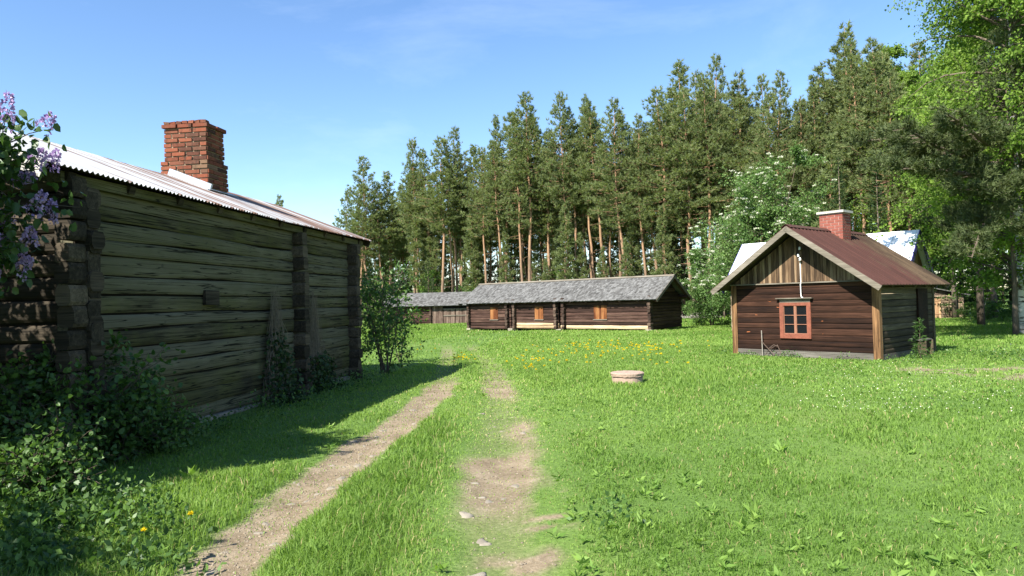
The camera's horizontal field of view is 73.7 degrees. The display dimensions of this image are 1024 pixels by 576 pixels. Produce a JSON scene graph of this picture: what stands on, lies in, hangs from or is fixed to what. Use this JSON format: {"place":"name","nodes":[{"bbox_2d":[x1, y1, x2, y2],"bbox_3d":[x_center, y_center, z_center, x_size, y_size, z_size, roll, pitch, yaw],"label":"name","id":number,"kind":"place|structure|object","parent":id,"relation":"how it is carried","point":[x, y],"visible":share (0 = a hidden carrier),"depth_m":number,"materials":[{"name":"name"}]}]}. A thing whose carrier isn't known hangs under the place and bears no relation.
{"place":"outdoors","nodes":[
{"label":"outdoors","id":0,"kind":"place"},
{"bbox_2d":[175,390,556,575],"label":"gravel","id":1,"kind":"structure","parent":0,"point":[272,533],"depth_m":6.00,"materials":[{"name":"beige gravel"}]},
{"bbox_2d":[0,0,1007,306],"label":"sky","id":2,"kind":"structure","parent":0,"point":[299,90],"materials":[{"name":"blue"}]},
{"bbox_2d":[0,311,1023,575],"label":"grass","id":3,"kind":"structure","parent":0,"point":[950,331],"depth_m":6.95,"materials":[{"name":"green plant"}]},
{"bbox_2d":[0,294,1023,575],"bbox_3d":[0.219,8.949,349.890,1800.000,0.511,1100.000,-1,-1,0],"label":"ground","id":4,"kind":"structure","parent":0,"point":[538,560],"depth_m":6.19,"materials":[{"name":"green plant"}]},
{"bbox_2d":[0,91,86,297],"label":"lilac bush","id":5,"kind":"object","parent":4,"relation":"on","point":[10,168],"visible":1,"depth_m":5.95,"materials":[{"name":"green plant"}]},
{"bbox_2d":[0,338,115,460],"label":"leafy shrub","id":6,"kind":"object","parent":4,"relation":"on","point":[10,379],"visible":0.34,"depth_m":6.91,"materials":[{"name":"green plant"}]},
{"bbox_2d":[0,393,122,509],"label":"leafy shrub","id":7,"kind":"object","parent":4,"relation":"on","point":[33,451],"visible":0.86,"depth_m":5.70,"materials":[{"name":"green plant"}]},
{"bbox_2d":[0,329,185,467],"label":"leafy shrub","id":8,"kind":"object","parent":4,"relation":"on","point":[37,384],"visible":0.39,"depth_m":7.07,"materials":[{"name":"green plant"}]},
{"bbox_2d":[10,353,187,468],"bbox_3d":[-4.412,1.427,7.431,1.776,1.428,1.747,-2,-1,31],"label":"leafy shrub","id":9,"kind":"object","parent":4,"relation":"on","point":[131,405],"visible":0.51,"depth_m":7.25,"materials":[{"name":"green plant"}]},
{"bbox_2d":[102,379,217,454],"bbox_3d":[-3.982,1.552,7.693,1.223,1.000,1.243,-1,-1,-28],"label":"leafy shrub","id":10,"kind":"object","parent":4,"relation":"on","point":[180,420],"visible":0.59,"depth_m":7.56,"materials":[{"name":"green plant"}]},
{"bbox_2d":[0,119,371,463],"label":"log house","id":11,"kind":"structure","parent":4,"relation":"on","point":[190,254],"depth_m":9.26,"materials":[{"name":"wood"}]},
{"bbox_2d":[250,285,315,408],"bbox_3d":[-3.791,0.966,11.375,0.530,2.078,1.994,-2,-1,8],"label":"climbing vine","id":12,"kind":"object","parent":11,"relation":"attached to","point":[278,381],"visible":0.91,"depth_m":11.32,"materials":[{"name":"green plant"}]},
{"bbox_2d":[299,290,347,395],"bbox_3d":[-3.547,1.026,12.982,0.533,2.002,2.258,-2,-1,8],"label":"climbing vine","id":13,"kind":"object","parent":11,"relation":"attached to","point":[320,363],"visible":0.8,"depth_m":12.82,"materials":[{"name":"green plant"}]},
{"bbox_2d":[332,189,353,230],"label":"pine tree","id":14,"kind":"object","parent":4,"relation":"on","point":[339,220],"visible":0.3,"depth_m":97.60,"materials":[{"name":"green plant"}]},
{"bbox_2d":[345,185,381,313],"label":"pine tree","id":15,"kind":"object","parent":4,"relation":"on","point":[358,230],"visible":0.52,"depth_m":91.53,"materials":[{"name":"green plant"}]},
{"bbox_2d":[344,155,392,317],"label":"pine tree","id":16,"kind":"object","parent":4,"relation":"on","point":[363,182],"visible":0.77,"depth_m":91.20,"materials":[{"name":"green plant"}]},
{"bbox_2d":[361,181,396,315],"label":"pine tree","id":17,"kind":"object","parent":4,"relation":"on","point":[381,193],"visible":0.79,"depth_m":91.69,"materials":[{"name":"green plant"}]},
{"bbox_2d":[346,259,429,373],"bbox_3d":[-3.181,0.719,16.132,2.556,2.890,2.683,-1,-1,-14],"label":"corner bush","id":18,"kind":"object","parent":4,"relation":"on","point":[391,318],"visible":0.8,"depth_m":15.95,"materials":[{"name":"green plant"}]},
{"bbox_2d":[370,170,407,283],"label":"pine tree","id":19,"kind":"object","parent":4,"relation":"on","point":[387,179],"visible":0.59,"depth_m":93.53,"materials":[{"name":"green plant"}]},
{"bbox_2d":[378,196,404,283],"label":"pine tree","id":20,"kind":"object","parent":4,"relation":"on","point":[393,255],"visible":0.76,"depth_m":92.65,"materials":[{"name":"green plant"}]},
{"bbox_2d":[362,283,427,362],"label":"sapling","id":21,"kind":"object","parent":4,"relation":"on","point":[398,327],"visible":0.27,"depth_m":19.25,"materials":[{"name":"green plant"}]},
{"bbox_2d":[393,137,432,292],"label":"pine tree","id":22,"kind":"object","parent":4,"relation":"on","point":[408,176],"visible":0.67,"depth_m":88.73,"materials":[{"name":"green plant"}]},
{"bbox_2d":[397,163,433,292],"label":"pine tree","id":23,"kind":"object","parent":4,"relation":"on","point":[405,222],"visible":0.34,"depth_m":89.67,"materials":[{"name":"green plant"}]},
{"bbox_2d":[405,206,431,292],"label":"young pine","id":24,"kind":"object","parent":4,"relation":"on","point":[413,250],"visible":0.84,"depth_m":87.51,"materials":[{"name":"green plant"}]},
{"bbox_2d":[406,148,441,264],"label":"pine tree","id":25,"kind":"object","parent":4,"relation":"on","point":[422,156],"visible":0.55,"depth_m":88.28,"materials":[{"name":"green plant"}]},
{"bbox_2d":[384,292,470,323],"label":"barn","id":26,"kind":"structure","parent":4,"relation":"on","point":[444,307],"depth_m":67.65,"materials":[{"name":"grey wood"}]},
{"bbox_2d":[429,239,447,291],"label":"young pine","id":27,"kind":"object","parent":4,"relation":"on","point":[438,263],"visible":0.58,"depth_m":87.15,"materials":[{"name":"green plant"}]},
{"bbox_2d":[410,134,471,291],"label":"pine tree","id":28,"kind":"object","parent":4,"relation":"on","point":[435,178],"visible":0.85,"depth_m":84.46,"materials":[{"name":"green plant"}]},
{"bbox_2d":[429,153,466,291],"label":"pine tree","id":29,"kind":"object","parent":4,"relation":"on","point":[451,204],"visible":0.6,"depth_m":84.98,"materials":[{"name":"green plant"}]},
{"bbox_2d":[425,126,477,291],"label":"pine tree","id":30,"kind":"object","parent":4,"relation":"on","point":[457,148],"visible":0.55,"depth_m":86.04,"materials":[{"name":"green plant"}]},
{"bbox_2d":[456,208,484,291],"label":"young pine","id":31,"kind":"object","parent":4,"relation":"on","point":[467,242],"visible":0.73,"depth_m":83.40,"materials":[{"name":"green plant"}]},
{"bbox_2d":[454,144,488,244],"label":"pine tree","id":32,"kind":"object","parent":4,"relation":"on","point":[472,154],"visible":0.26,"depth_m":86.25,"materials":[{"name":"green plant"}]},
{"bbox_2d":[467,237,484,289],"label":"young pine","id":33,"kind":"object","parent":4,"relation":"on","point":[477,255],"visible":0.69,"depth_m":83.08,"materials":[{"name":"green plant"}]},
{"bbox_2d":[458,146,504,282],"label":"pine tree","id":34,"kind":"object","parent":4,"relation":"on","point":[482,226],"visible":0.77,"depth_m":81.65,"materials":[{"name":"green plant"}]},
{"bbox_2d":[474,140,515,278],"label":"pine tree","id":35,"kind":"object","parent":4,"relation":"on","point":[488,175],"visible":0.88,"depth_m":79.13,"materials":[{"name":"green plant"}]},
{"bbox_2d":[481,114,509,274],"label":"pine tree","id":36,"kind":"object","parent":4,"relation":"on","point":[496,122],"visible":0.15,"depth_m":83.86,"materials":[{"name":"green plant"}]},
{"bbox_2d":[478,111,535,281],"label":"pine tree","id":37,"kind":"object","parent":4,"relation":"on","point":[505,134],"visible":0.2,"depth_m":82.03,"materials":[{"name":"green plant"}]},
{"bbox_2d":[496,225,517,282],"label":"young pine","id":38,"kind":"object","parent":4,"relation":"on","point":[508,265],"visible":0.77,"depth_m":79.04,"materials":[{"name":"green plant"}]},
{"bbox_2d":[0,343,1023,575],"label":"wall foot weeds","id":39,"kind":"object","parent":4,"relation":"on","point":[25,518],"depth_m":4.96,"materials":[{"name":"green plant"}]},
{"bbox_2d":[498,110,536,281],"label":"pine tree","id":40,"kind":"object","parent":4,"relation":"on","point":[516,212],"visible":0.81,"depth_m":77.69,"materials":[{"name":"green plant"}]},
{"bbox_2d":[496,136,546,281],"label":"pine tree","id":41,"kind":"object","parent":4,"relation":"on","point":[522,232],"visible":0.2,"depth_m":80.92,"materials":[{"name":"green plant"}]},
{"bbox_2d":[498,91,552,280],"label":"pine tree","id":42,"kind":"object","parent":4,"relation":"on","point":[532,122],"visible":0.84,"depth_m":77.24,"materials":[{"name":"green plant"}]},
{"bbox_2d":[506,112,551,278],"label":"pine tree","id":43,"kind":"object","parent":4,"relation":"on","point":[531,160],"visible":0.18,"depth_m":80.23,"materials":[{"name":"green plant"}]},
{"bbox_2d":[527,238,544,280],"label":"young pine","id":44,"kind":"object","parent":4,"relation":"on","point":[536,276],"visible":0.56,"depth_m":80.66,"materials":[{"name":"green plant"}]},
{"bbox_2d":[519,127,573,279],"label":"pine tree","id":45,"kind":"object","parent":4,"relation":"on","point":[550,219],"visible":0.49,"depth_m":78.46,"materials":[{"name":"green plant"}]},
{"bbox_2d":[87,343,1022,575],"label":"meadow weeds","id":46,"kind":"object","parent":4,"relation":"on","point":[192,471],"visible":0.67,"depth_m":4.76,"materials":[{"name":"green plant"}]},
{"bbox_2d":[537,89,588,277],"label":"pine tree","id":47,"kind":"object","parent":4,"relation":"on","point":[549,151],"visible":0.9,"depth_m":75.70,"materials":[{"name":"green plant"}]},
{"bbox_2d":[550,201,578,279],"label":"young pine","id":48,"kind":"object","parent":4,"relation":"on","point":[566,246],"visible":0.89,"depth_m":74.17,"materials":[{"name":"green plant"}]},
{"bbox_2d":[543,107,594,278],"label":"pine tree","id":49,"kind":"object","parent":4,"relation":"on","point":[572,132],"visible":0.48,"depth_m":76.67,"materials":[{"name":"green plant"}]},
{"bbox_2d":[458,274,692,330],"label":"long log barn","id":50,"kind":"structure","parent":4,"relation":"on","point":[648,302],"depth_m":42.62,"materials":[{"name":"wood"}]},
{"bbox_2d":[551,94,607,277],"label":"pine tree","id":51,"kind":"object","parent":4,"relation":"on","point":[583,230],"visible":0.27,"depth_m":78.15,"materials":[{"name":"green plant"}]},
{"bbox_2d":[572,232,590,278],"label":"young pine","id":52,"kind":"object","parent":4,"relation":"on","point":[584,256],"visible":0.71,"depth_m":74.64,"materials":[{"name":"green plant"}]},
{"bbox_2d":[562,115,605,277],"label":"pine tree","id":53,"kind":"object","parent":4,"relation":"on","point":[583,191],"visible":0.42,"depth_m":75.90,"materials":[{"name":"green plant"}]},
{"bbox_2d":[568,99,617,277],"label":"pine tree","id":54,"kind":"object","parent":4,"relation":"on","point":[590,122],"visible":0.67,"depth_m":74.63,"materials":[{"name":"green plant"}]},
{"bbox_2d":[579,119,613,254],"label":"pine tree","id":55,"kind":"object","parent":4,"relation":"on","point":[596,228],"visible":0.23,"depth_m":76.66,"materials":[{"name":"green plant"}]},
{"bbox_2d":[585,150,624,276],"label":"pine tree","id":56,"kind":"object","parent":4,"relation":"on","point":[611,234],"visible":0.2,"depth_m":76.12,"materials":[{"name":"green plant"}]},
{"bbox_2d":[581,97,651,276],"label":"pine tree","id":57,"kind":"object","parent":4,"relation":"on","point":[612,153],"visible":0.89,"depth_m":70.36,"materials":[{"name":"green plant"}]},
{"bbox_2d":[591,108,643,276],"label":"pine tree","id":58,"kind":"object","parent":4,"relation":"on","point":[603,199],"visible":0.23,"depth_m":73.10,"materials":[{"name":"green plant"}]},
{"bbox_2d":[618,237,633,276],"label":"young pine","id":59,"kind":"object","parent":4,"relation":"on","point":[627,266],"visible":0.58,"depth_m":69.41,"materials":[{"name":"green plant"}]},
{"bbox_2d":[611,370,643,383],"bbox_3d":[2.175,1.782,12.871,0.629,0.417,0.627,-1,-1,0],"label":"well","id":60,"kind":"object","parent":4,"relation":"on","point":[623,376],"visible":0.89,"depth_m":12.65,"materials":[{"name":"stone"}]},
{"bbox_2d":[623,220,648,275],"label":"young pine","id":61,"kind":"object","parent":4,"relation":"on","point":[636,263],"visible":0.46,"depth_m":70.88,"materials":[{"name":"green plant"}]},
{"bbox_2d":[609,114,667,275],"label":"pine tree","id":62,"kind":"object","parent":4,"relation":"on","point":[621,197],"visible":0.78,"depth_m":69.90,"materials":[{"name":"green plant"}]},
{"bbox_2d":[628,120,670,270],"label":"pine tree","id":63,"kind":"object","parent":4,"relation":"on","point":[645,167],"visible":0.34,"depth_m":70.45,"materials":[{"name":"green plant"}]},
{"bbox_2d":[638,178,671,274],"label":"young pine","id":64,"kind":"object","parent":4,"relation":"on","point":[651,254],"visible":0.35,"depth_m":71.09,"materials":[{"name":"green plant"}]},
{"bbox_2d":[650,205,679,274],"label":"young pine","id":65,"kind":"object","parent":4,"relation":"on","point":[664,241],"visible":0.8,"depth_m":66.79,"materials":[{"name":"green plant"}]},
{"bbox_2d":[629,84,710,272],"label":"pine tree","id":66,"kind":"object","parent":4,"relation":"on","point":[653,128],"visible":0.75,"depth_m":68.23,"materials":[{"name":"green plant"}]},
{"bbox_2d":[640,58,701,273],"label":"pine tree","id":67,"kind":"object","parent":4,"relation":"on","point":[683,79],"visible":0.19,"depth_m":73.88,"materials":[{"name":"green plant"}]},
{"bbox_2d":[656,108,710,314],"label":"pine tree","id":68,"kind":"object","parent":4,"relation":"on","point":[694,197],"visible":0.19,"depth_m":70.26,"materials":[{"name":"green plant"}]},
{"bbox_2d":[650,90,721,299],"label":"pine tree","id":69,"kind":"object","parent":4,"relation":"on","point":[682,222],"visible":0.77,"depth_m":67.04,"materials":[{"name":"green plant"}]},
{"bbox_2d":[667,68,729,301],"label":"pine tree","id":70,"kind":"object","parent":4,"relation":"on","point":[693,84],"visible":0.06,"depth_m":71.37,"materials":[{"name":"green plant"}]},
{"bbox_2d":[679,247,731,326],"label":"rowan tree","id":71,"kind":"object","parent":4,"relation":"on","point":[700,308],"visible":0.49,"depth_m":44.32,"materials":[{"name":"green plant"}]},
{"bbox_2d":[679,72,739,259],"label":"pine tree","id":72,"kind":"object","parent":4,"relation":"on","point":[713,133],"visible":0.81,"depth_m":66.05,"materials":[{"name":"green plant"}]},
{"bbox_2d":[681,52,737,315],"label":"pine tree","id":73,"kind":"object","parent":4,"relation":"on","point":[716,62],"visible":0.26,"depth_m":69.63,"materials":[{"name":"green plant"}]},
{"bbox_2d":[698,91,753,208],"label":"pine tree","id":74,"kind":"object","parent":4,"relation":"on","point":[731,107],"visible":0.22,"depth_m":66.50,"materials":[{"name":"green plant"}]},
{"bbox_2d":[707,68,768,243],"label":"pine tree","id":75,"kind":"object","parent":4,"relation":"on","point":[740,101],"visible":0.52,"depth_m":65.66,"materials":[{"name":"green plant"}]},
{"bbox_2d":[678,141,837,314],"bbox_3d":[13.859,-2.445,38.507,9.000,10.586,9.588,-1,-1,0],"label":"rowan tree","id":76,"kind":"object","parent":4,"relation":"on","point":[747,224],"visible":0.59,"depth_m":37.20,"materials":[{"name":"green plant"}]},
{"bbox_2d":[733,72,783,237],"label":"pine tree","id":77,"kind":"object","parent":4,"relation":"on","point":[758,94],"visible":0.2,"depth_m":65.24,"materials":[{"name":"green plant"}]},
{"bbox_2d":[731,91,805,233],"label":"pine tree","id":78,"kind":"object","parent":4,"relation":"on","point":[760,145],"visible":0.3,"depth_m":59.47,"materials":[{"name":"green plant"}]},
{"bbox_2d":[742,69,811,210],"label":"pine tree","id":79,"kind":"object","parent":4,"relation":"on","point":[780,107],"visible":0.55,"depth_m":58.68,"materials":[{"name":"green plant"}]},
{"bbox_2d":[771,106,816,214],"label":"pine tree","id":80,"kind":"object","parent":4,"relation":"on","point":[796,136],"visible":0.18,"depth_m":58.68,"materials":[{"name":"green plant"}]},
{"bbox_2d":[773,95,828,222],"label":"pine tree","id":81,"kind":"object","parent":4,"relation":"on","point":[800,110],"visible":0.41,"depth_m":57.97,"materials":[{"name":"green plant"}]},
{"bbox_2d":[788,81,843,226],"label":"pine tree","id":82,"kind":"object","parent":4,"relation":"on","point":[813,87],"visible":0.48,"depth_m":57.84,"materials":[{"name":"green plant"}]},
{"bbox_2d":[775,60,857,226],"bbox_3d":[26.514,-8.520,58.981,7.538,22.898,6.740,1,-2,-18],"label":"pine tree","id":83,"kind":"object","parent":4,"relation":"on","point":[817,70],"visible":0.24,"depth_m":58.87,"materials":[{"name":"green plant"}]},
{"bbox_2d":[722,230,936,323],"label":"white roofed cottage","id":84,"kind":"structure","parent":4,"relation":"on","point":[898,242],"depth_m":30.62,"materials":[{"name":"paint"}]},
{"bbox_2d":[710,209,950,359],"bbox_3d":[8.839,-0.147,18.988,4.815,3.950,4.532,0,-2,-41],"label":"cabin","id":85,"kind":"object","parent":4,"relation":"on","point":[810,292],"visible":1,"depth_m":17.71,"materials":[{"name":"brown wood"}]},
{"bbox_2d":[775,297,812,338],"bbox_3d":[7.396,0.788,17.853,0.140,1.065,0.980,0,-2,-41],"label":"window","id":86,"kind":"structure","parent":85,"relation":"in","point":[795,318],"depth_m":17.86,"materials":[{"name":"red paint"}]},
{"bbox_2d":[916,288,928,338],"bbox_3d":[10.941,0.785,18.181,0.700,1.550,0.045,0,-2,-41],"label":"door","id":87,"kind":"structure","parent":85,"relation":"in","point":[921,293],"depth_m":18.15,"materials":[{"name":"brown wood"}]},
{"bbox_2d":[811,131,854,227],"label":"young pine","id":88,"kind":"object","parent":4,"relation":"on","point":[833,154],"visible":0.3,"depth_m":52.99,"materials":[{"name":"green plant"}]},
{"bbox_2d":[826,157,854,227],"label":"spruce tree","id":89,"kind":"object","parent":4,"relation":"on","point":[840,176],"visible":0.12,"depth_m":50.07,"materials":[{"name":"green plant"}]},
{"bbox_2d":[815,19,878,231],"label":"pine tree","id":90,"kind":"object","parent":4,"relation":"on","point":[836,47],"visible":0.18,"depth_m":58.81,"materials":[{"name":"green plant"}]},
{"bbox_2d":[820,37,891,233],"bbox_3d":[28.171,-8.808,55.305,5.394,23.250,5.652,-3,-2,43],"label":"pine tree","id":91,"kind":"object","parent":4,"relation":"on","point":[850,86],"visible":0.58,"depth_m":55.09,"materials":[{"name":"green plant"}]},
{"bbox_2d":[841,36,908,229],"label":"pine tree","id":92,"kind":"object","parent":4,"relation":"on","point":[874,57],"visible":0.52,"depth_m":52.97,"materials":[{"name":"green plant"}]},
{"bbox_2d":[847,47,907,232],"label":"pine tree","id":93,"kind":"object","parent":4,"relation":"on","point":[886,56],"visible":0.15,"depth_m":53.80,"materials":[{"name":"green plant"}]},
{"bbox_2d":[817,65,937,264],"bbox_3d":[32.384,-8.415,58.296,12.532,22.036,11.158,0,-2,-40],"label":"birch tree","id":94,"kind":"object","parent":4,"relation":"on","point":[858,222],"visible":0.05,"depth_m":56.81,"materials":[{"name":"green plant"}]},
{"bbox_2d":[864,169,892,233],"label":"spruce tree","id":95,"kind":"object","parent":4,"relation":"on","point":[877,206],"visible":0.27,"depth_m":47.04,"materials":[{"name":"green plant"}]},
{"bbox_2d":[849,72,924,231],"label":"pine tree","id":96,"kind":"object","parent":4,"relation":"on","point":[864,182],"visible":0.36,"depth_m":51.68,"materials":[{"name":"green plant"}]},
{"bbox_2d":[850,42,938,242],"bbox_3d":[33.351,-9.073,56.247,10.772,23.281,10.518,-2,-2,41],"label":"birch tree","id":97,"kind":"object","parent":4,"relation":"on","point":[897,50],"visible":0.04,"depth_m":56.92,"materials":[{"name":"green plant"}]},
{"bbox_2d":[847,63,942,266],"bbox_3d":[30.349,-7.376,52.458,9.140,19.753,8.924,-1,-1,-7],"label":"birch tree","id":98,"kind":"object","parent":4,"relation":"on","point":[913,76],"visible":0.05,"depth_m":52.55,"materials":[{"name":"green plant"}]},
{"bbox_2d":[881,100,928,229],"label":"pine tree","id":99,"kind":"object","parent":4,"relation":"on","point":[896,202],"visible":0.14,"depth_m":49.98,"materials":[{"name":"green plant"}]},
{"bbox_2d":[895,40,938,85],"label":"pine tree","id":100,"kind":"object","parent":4,"relation":"on","point":[915,55],"visible":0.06,"depth_m":55.56,"materials":[{"name":"green plant"}]},
{"bbox_2d":[878,84,969,317],"bbox_3d":[30.620,-6.468,48.435,7.968,17.637,8.161,-1,-1,-9],"label":"birch tree","id":101,"kind":"object","parent":4,"relation":"on","point":[930,250],"visible":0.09,"depth_m":48.58,"materials":[{"name":"green plant"}]},
{"bbox_2d":[841,10,1023,334],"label":"pine tree","id":102,"kind":"object","parent":4,"relation":"on","point":[917,148],"visible":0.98,"depth_m":23.50,"materials":[{"name":"green plant"}]},
{"bbox_2d":[873,0,1023,333],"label":"birch tree","id":103,"kind":"object","parent":4,"relation":"on","point":[980,11],"visible":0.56,"depth_m":27.41,"materials":[{"name":"green plant"}]},
{"bbox_2d":[927,286,969,317],"bbox_3d":[31.181,0.974,49.401,3.264,2.515,2.590,-2,-1,24],"label":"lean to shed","id":104,"kind":"object","parent":4,"relation":"on","point":[939,312],"visible":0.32,"depth_m":48.60,"materials":[{"name":"brown wood"}]},
{"bbox_2d":[897,3,1017,325],"bbox_3d":[24.582,-6.886,35.715,8.128,17.990,8.324,-2,-1,22],"label":"birch tree","id":105,"kind":"object","parent":4,"relation":"on","point":[955,66],"visible":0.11,"depth_m":35.59,"materials":[{"name":"green plant"}]},
{"bbox_2d":[926,4,1023,270],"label":"birch tree","id":106,"kind":"object","parent":4,"relation":"on","point":[977,49],"visible":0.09,"depth_m":32.04,"materials":[{"name":"green plant"}]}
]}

